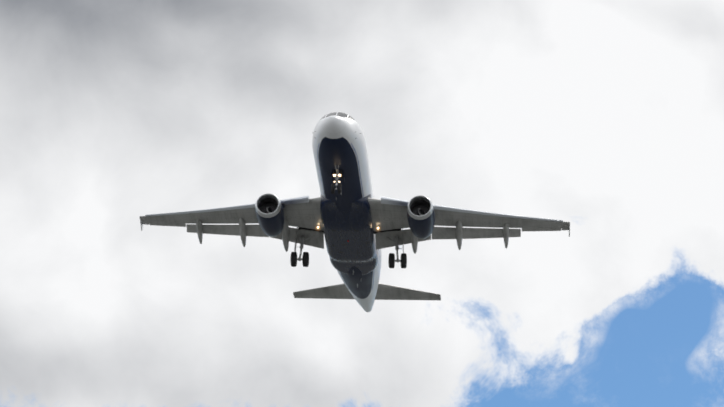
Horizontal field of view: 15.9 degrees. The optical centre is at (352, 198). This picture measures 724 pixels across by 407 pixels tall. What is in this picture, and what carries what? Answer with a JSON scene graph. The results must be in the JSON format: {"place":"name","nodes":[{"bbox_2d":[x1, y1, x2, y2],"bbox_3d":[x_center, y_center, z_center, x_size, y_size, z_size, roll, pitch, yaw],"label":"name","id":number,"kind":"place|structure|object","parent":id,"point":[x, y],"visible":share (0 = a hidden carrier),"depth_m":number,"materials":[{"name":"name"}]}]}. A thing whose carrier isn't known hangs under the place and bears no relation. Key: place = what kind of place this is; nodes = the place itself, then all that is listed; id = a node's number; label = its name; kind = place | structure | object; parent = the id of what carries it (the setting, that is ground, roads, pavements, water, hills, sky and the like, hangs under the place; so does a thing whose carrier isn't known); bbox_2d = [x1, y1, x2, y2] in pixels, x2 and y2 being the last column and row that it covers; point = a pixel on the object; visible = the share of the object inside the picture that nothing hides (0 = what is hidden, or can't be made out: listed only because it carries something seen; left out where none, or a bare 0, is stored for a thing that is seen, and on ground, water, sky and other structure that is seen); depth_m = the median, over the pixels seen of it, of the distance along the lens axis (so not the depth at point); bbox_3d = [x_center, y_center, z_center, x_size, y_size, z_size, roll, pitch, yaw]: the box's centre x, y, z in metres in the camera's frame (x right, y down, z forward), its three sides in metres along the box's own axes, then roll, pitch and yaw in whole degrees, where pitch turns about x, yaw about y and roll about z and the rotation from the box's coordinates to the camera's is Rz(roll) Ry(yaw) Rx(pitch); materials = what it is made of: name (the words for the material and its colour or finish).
{"place":"outdoors","nodes":[
{"label":"outdoors","id":0,"kind":"place"},
{"bbox_2d":[139,112,569,311],"bbox_3d":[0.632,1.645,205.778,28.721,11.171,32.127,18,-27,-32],"label":"aircraft","id":1,"kind":"object","parent":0,"point":[352,220],"visible":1,"depth_m":199.78,"materials":[{"name":"paint"}]},
{"bbox_2d":[0,0,723,406],"label":"sky","id":2,"kind":"structure","parent":0,"point":[604,118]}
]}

